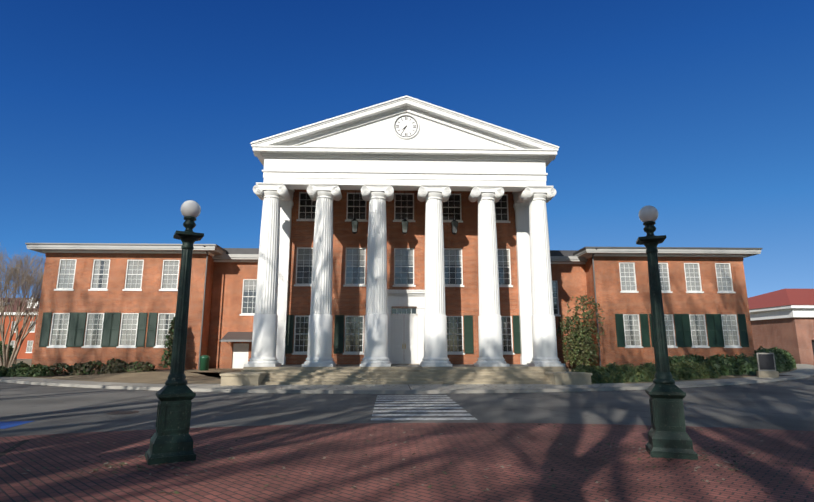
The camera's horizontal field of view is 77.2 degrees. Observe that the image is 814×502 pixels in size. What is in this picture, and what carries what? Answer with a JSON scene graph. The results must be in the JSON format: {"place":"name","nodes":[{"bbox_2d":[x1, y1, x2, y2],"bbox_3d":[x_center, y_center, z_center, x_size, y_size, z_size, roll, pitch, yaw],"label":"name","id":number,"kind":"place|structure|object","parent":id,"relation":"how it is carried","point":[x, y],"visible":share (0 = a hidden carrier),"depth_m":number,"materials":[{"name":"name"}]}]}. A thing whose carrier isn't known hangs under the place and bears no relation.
{"place":"outdoors","nodes":[
{"label":"outdoors","id":0,"kind":"place"},
{"bbox_2d":[0,341,13,358],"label":"bush","id":1,"kind":"object","parent":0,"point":[10,350],"visible":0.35,"depth_m":79.83,"materials":[{"name":"green plant"}]},
{"bbox_2d":[105,411,138,413],"bbox_3d":[-8.024,4.553,14.364,0.840,0.001,0.840,0,-11,-2],"label":"manhole cover","id":2,"kind":"object","parent":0,"point":[122,412],"depth_m":14.36,"materials":[{"name":"black metal"}]},
{"bbox_2d":[16,359,796,383],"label":"lawn","id":3,"kind":"structure","parent":0,"point":[156,377],"depth_m":28.47,"materials":[{"name":"plant"}]},
{"bbox_2d":[0,244,44,363],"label":"bare tree","id":4,"kind":"object","parent":3,"relation":"on","point":[19,264],"visible":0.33,"depth_m":47.90,"materials":[{"name":"brown plant"}]},
{"bbox_2d":[25,243,226,374],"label":"wing","id":5,"kind":"structure","parent":3,"relation":"on","point":[104,303],"depth_m":34.12,"materials":[{"name":"orange brick"}]},
{"bbox_2d":[199,355,209,370],"bbox_3d":[-12.745,7.030,32.062,0.620,0.970,0.620,0,-11,-2],"label":"trash bin","id":6,"kind":"object","parent":3,"relation":"on","point":[204,362],"visible":0.92,"depth_m":31.84,"materials":[{"name":"green plastic"}]},
{"bbox_2d":[206,248,258,374],"bbox_3d":[-11.399,5.870,44.169,5.400,9.100,19.170,0,-11,-2],"label":"connector","id":7,"kind":"object","parent":3,"relation":"on","point":[233,300],"visible":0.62,"depth_m":35.93,"materials":[{"name":"brick"}]},
{"bbox_2d":[4,369,790,376],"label":"mulch bed soil","id":8,"kind":"structure","parent":3,"relation":"on","point":[63,374],"depth_m":31.45,"materials":[{"name":"brown soil"}]},
{"bbox_2d":[0,366,7,376],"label":"hedge","id":9,"kind":"object","parent":8,"relation":"on","point":[3,371],"visible":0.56,"depth_m":30.65,"materials":[{"name":"green plant"}]},
{"bbox_2d":[6,361,29,376],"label":"hedge","id":10,"kind":"object","parent":8,"relation":"on","point":[17,370],"visible":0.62,"depth_m":30.58,"materials":[{"name":"green plant"}]},
{"bbox_2d":[22,363,55,376],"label":"hedge","id":11,"kind":"object","parent":8,"relation":"on","point":[36,370],"visible":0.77,"depth_m":30.52,"materials":[{"name":"green plant"}]},
{"bbox_2d":[45,363,69,375],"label":"hedge","id":12,"kind":"object","parent":8,"relation":"on","point":[60,371],"visible":0.73,"depth_m":30.88,"materials":[{"name":"green plant"}]},
{"bbox_2d":[67,362,90,374],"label":"hedge","id":13,"kind":"object","parent":8,"relation":"on","point":[72,370],"visible":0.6,"depth_m":30.70,"materials":[{"name":"green plant"}]},
{"bbox_2d":[76,360,104,374],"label":"hedge","id":14,"kind":"object","parent":8,"relation":"on","point":[92,365],"visible":0.62,"depth_m":30.55,"materials":[{"name":"green plant"}]},
{"bbox_2d":[100,358,126,373],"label":"hedge","id":15,"kind":"object","parent":8,"relation":"on","point":[116,366],"visible":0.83,"depth_m":30.55,"materials":[{"name":"green plant"}]},
{"bbox_2d":[124,361,155,372],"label":"hedge","id":16,"kind":"object","parent":8,"relation":"on","point":[142,366],"visible":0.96,"depth_m":30.46,"materials":[{"name":"green plant"}]},
{"bbox_2d":[158,317,174,367],"bbox_3d":[-14.961,5.945,32.629,1.390,3.488,1.280,-10,-14,41],"label":"evergreen shrub","id":17,"kind":"object","parent":8,"relation":"on","point":[168,355],"visible":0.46,"depth_m":32.37,"materials":[{"name":"green plant"}]},
{"bbox_2d":[556,295,604,369],"bbox_3d":[11.124,5.310,33.172,3.342,4.893,2.615,7,-13,-32],"label":"bush","id":18,"kind":"object","parent":8,"relation":"on","point":[577,342],"visible":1,"depth_m":32.78,"materials":[{"name":"green plant"}]},
{"bbox_2d":[640,362,655,374],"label":"hedge","id":19,"kind":"object","parent":8,"relation":"on","point":[651,366],"visible":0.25,"depth_m":26.82,"materials":[{"name":"green plant"}]},
{"bbox_2d":[669,365,681,379],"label":"hedge","id":20,"kind":"object","parent":8,"relation":"on","point":[674,373],"visible":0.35,"depth_m":26.96,"materials":[{"name":"green plant"}]},
{"bbox_2d":[669,355,688,364],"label":"hedge","id":21,"kind":"object","parent":8,"relation":"on","point":[672,359],"visible":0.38,"depth_m":30.24,"materials":[{"name":"green plant"}]},
{"bbox_2d":[682,354,701,362],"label":"hedge","id":22,"kind":"object","parent":8,"relation":"on","point":[691,357],"visible":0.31,"depth_m":30.64,"materials":[{"name":"green plant"}]},
{"bbox_2d":[696,355,717,370],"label":"hedge","id":23,"kind":"object","parent":8,"relation":"on","point":[703,359],"visible":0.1,"depth_m":31.03,"materials":[{"name":"green plant"}]},
{"bbox_2d":[706,353,731,375],"bbox_3d":[19.322,7.075,31.823,1.660,1.404,1.674,-8,-13,35],"label":"hedge","id":24,"kind":"object","parent":8,"relation":"on","point":[722,364],"visible":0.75,"depth_m":31.34,"materials":[{"name":"green plant"}]},
{"bbox_2d":[721,354,745,374],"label":"hedge","id":25,"kind":"object","parent":8,"relation":"on","point":[735,367],"visible":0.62,"depth_m":31.89,"materials":[{"name":"green plant"}]},
{"bbox_2d":[732,353,757,374],"bbox_3d":[21.508,7.300,32.897,2.070,1.427,1.919,0,-11,-2],"label":"hedge","id":26,"kind":"object","parent":8,"relation":"on","point":[750,368],"visible":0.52,"depth_m":32.28,"materials":[{"name":"green plant"}]},
{"bbox_2d":[745,356,757,366],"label":"hedge","id":27,"kind":"object","parent":8,"relation":"on","point":[754,360],"visible":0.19,"depth_m":33.25,"materials":[{"name":"green plant"}]},
{"bbox_2d":[220,95,591,385],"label":"lyceum block","id":28,"kind":"structure","parent":3,"relation":"on","point":[404,239],"depth_m":28.79,"materials":[{"name":"paint"}]},
{"bbox_2d":[571,364,599,383],"bbox_3d":[8.685,6.063,25.073,1.514,0.986,1.589,0,-11,-2],"label":"hedge","id":29,"kind":"object","parent":3,"relation":"on","point":[594,378],"visible":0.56,"depth_m":24.83,"materials":[{"name":"green plant"}]},
{"bbox_2d":[590,365,616,382],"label":"hedge","id":30,"kind":"object","parent":3,"relation":"on","point":[604,375],"visible":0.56,"depth_m":24.87,"materials":[{"name":"green plant"}]},
{"bbox_2d":[602,362,628,382],"bbox_3d":[10.388,6.142,25.750,1.579,1.097,1.542,0,-11,-2],"label":"hedge","id":31,"kind":"object","parent":3,"relation":"on","point":[619,374],"visible":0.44,"depth_m":25.39,"materials":[{"name":"green plant"}]},
{"bbox_2d":[616,363,641,381],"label":"hedge","id":32,"kind":"object","parent":3,"relation":"on","point":[632,374],"visible":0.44,"depth_m":25.72,"materials":[{"name":"green plant"}]},
{"bbox_2d":[633,365,654,381],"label":"hedge","id":33,"kind":"object","parent":3,"relation":"on","point":[645,375],"visible":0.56,"depth_m":25.94,"materials":[{"name":"green plant"}]},
{"bbox_2d":[573,247,762,366],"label":"wing","id":34,"kind":"structure","parent":3,"relation":"on","point":[705,302],"depth_m":35.42,"materials":[{"name":"orange brick"}]},
{"bbox_2d":[550,250,591,367],"bbox_3d":[10.078,6.065,45.180,5.400,9.100,18.600,0,-11,-2],"label":"connector","id":35,"kind":"object","parent":34,"relation":"attached to","point":[568,272],"visible":0.27,"depth_m":36.98,"materials":[{"name":"brick"}]},
{"bbox_2d":[670,361,693,379],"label":"hedge","id":36,"kind":"object","parent":3,"relation":"on","point":[685,374],"visible":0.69,"depth_m":27.50,"materials":[{"name":"green plant"}]},
{"bbox_2d":[679,361,701,378],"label":"hedge","id":37,"kind":"object","parent":3,"relation":"on","point":[691,368],"visible":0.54,"depth_m":28.25,"materials":[{"name":"green plant"}]},
{"bbox_2d":[690,361,709,378],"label":"hedge","id":38,"kind":"object","parent":3,"relation":"on","point":[704,373],"visible":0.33,"depth_m":28.70,"materials":[{"name":"green plant"}]},
{"bbox_2d":[699,361,720,377],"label":"hedge","id":39,"kind":"object","parent":3,"relation":"on","point":[712,371],"visible":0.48,"depth_m":29.06,"materials":[{"name":"green plant"}]},
{"bbox_2d":[754,346,779,372],"bbox_3d":[24.373,7.502,35.002,1.818,1.972,1.945,-4,-12,21],"label":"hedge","id":40,"kind":"object","parent":3,"relation":"on","point":[758,350],"visible":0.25,"depth_m":34.94,"materials":[{"name":"green plant"}]},
{"bbox_2d":[760,349,782,372],"bbox_3d":[25.694,7.890,36.635,2.106,1.797,2.123,0,-11,-2],"label":"hedge","id":41,"kind":"object","parent":3,"relation":"on","point":[779,365],"visible":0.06,"depth_m":35.97,"materials":[{"name":"green plant"}]},
{"bbox_2d":[768,348,786,371],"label":"hedge","id":42,"kind":"object","parent":3,"relation":"on","point":[778,357],"visible":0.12,"depth_m":37.10,"materials":[{"name":"green plant"}]},
{"bbox_2d":[766,349,788,371],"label":"hedge","id":43,"kind":"object","parent":3,"relation":"on","point":[781,361],"visible":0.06,"depth_m":37.85,"materials":[{"name":"green plant"}]},
{"bbox_2d":[768,348,791,370],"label":"hedge","id":44,"kind":"object","parent":3,"relation":"on","point":[785,361],"visible":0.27,"depth_m":39.02,"materials":[{"name":"green plant"}]},
{"bbox_2d":[772,350,793,369],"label":"hedge","id":45,"kind":"object","parent":3,"relation":"on","point":[790,363],"visible":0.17,"depth_m":41.00,"materials":[{"name":"green plant"}]},
{"bbox_2d":[776,349,794,367],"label":"hedge","id":46,"kind":"object","parent":3,"relation":"on","point":[789,357],"depth_m":43.58,"materials":[{"name":"green plant"}]},
{"bbox_2d":[0,423,813,501],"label":"plaza paving","id":47,"kind":"structure","parent":0,"point":[340,468],"depth_m":7.77,"materials":[{"name":"brick"}]},
{"bbox_2d":[145,200,203,464],"bbox_3d":[-3.867,1.243,8.729,0.691,4.378,0.691,6,-13,-29],"label":"lamp post","id":48,"kind":"object","parent":47,"relation":"on","point":[171,440],"visible":1,"depth_m":8.38,"materials":[{"name":"green metal"}]},
{"bbox_2d":[636,205,697,459],"bbox_3d":[4.476,1.308,9.062,0.691,4.378,0.691,-4,-11,18],"label":"lamp post","id":49,"kind":"object","parent":47,"relation":"on","point":[668,436],"visible":1,"depth_m":8.73,"materials":[{"name":"green metal"}]},
{"bbox_2d":[0,375,813,436],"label":"road","id":50,"kind":"structure","parent":0,"point":[779,405],"depth_m":15.39,"materials":[{"name":"grey asphalt"}]},
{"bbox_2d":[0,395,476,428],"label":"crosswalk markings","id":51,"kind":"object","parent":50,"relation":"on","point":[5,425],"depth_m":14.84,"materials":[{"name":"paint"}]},
{"bbox_2d":[0,377,813,501],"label":"leaf litter","id":52,"kind":"object","parent":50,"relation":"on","point":[177,492],"visible":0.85,"depth_m":8.15,"materials":[{"name":"brown plant"}]},
{"bbox_2d":[0,359,813,393],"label":"island kerb","id":53,"kind":"structure","parent":50,"relation":"on","point":[803,371],"depth_m":23.22,"materials":[{"name":"concrete"}]},
{"bbox_2d":[756,353,778,377],"bbox_3d":[21.148,6.721,29.970,1.000,1.440,0.400,-4,-11,18],"label":"plaque stand","id":54,"kind":"object","parent":53,"relation":"on","point":[766,364],"visible":0.88,"depth_m":29.89,"materials":[{"name":"stone"}]},
{"bbox_2d":[0,0,813,297],"label":"sky","id":55,"kind":"structure","parent":0,"point":[115,115],"materials":[{"name":"blue"}]},
{"bbox_2d":[187,383,638,389],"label":"apron sidewalk","id":56,"kind":"structure","parent":0,"point":[420,387],"depth_m":22.59,"materials":[{"name":"concrete"}]},
{"label":"ground","id":57,"kind":"structure","parent":0,"visible":0},
{"bbox_2d":[0,298,39,358],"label":"building","id":58,"kind":"structure","parent":57,"relation":"on","point":[26,349],"depth_m":88.52,"materials":[{"name":"red"}]},
{"bbox_2d":[748,289,813,364],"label":"building","id":59,"kind":"structure","parent":57,"relation":"on","point":[783,319],"depth_m":60.03,"materials":[{"name":"red brick"}]}
]}

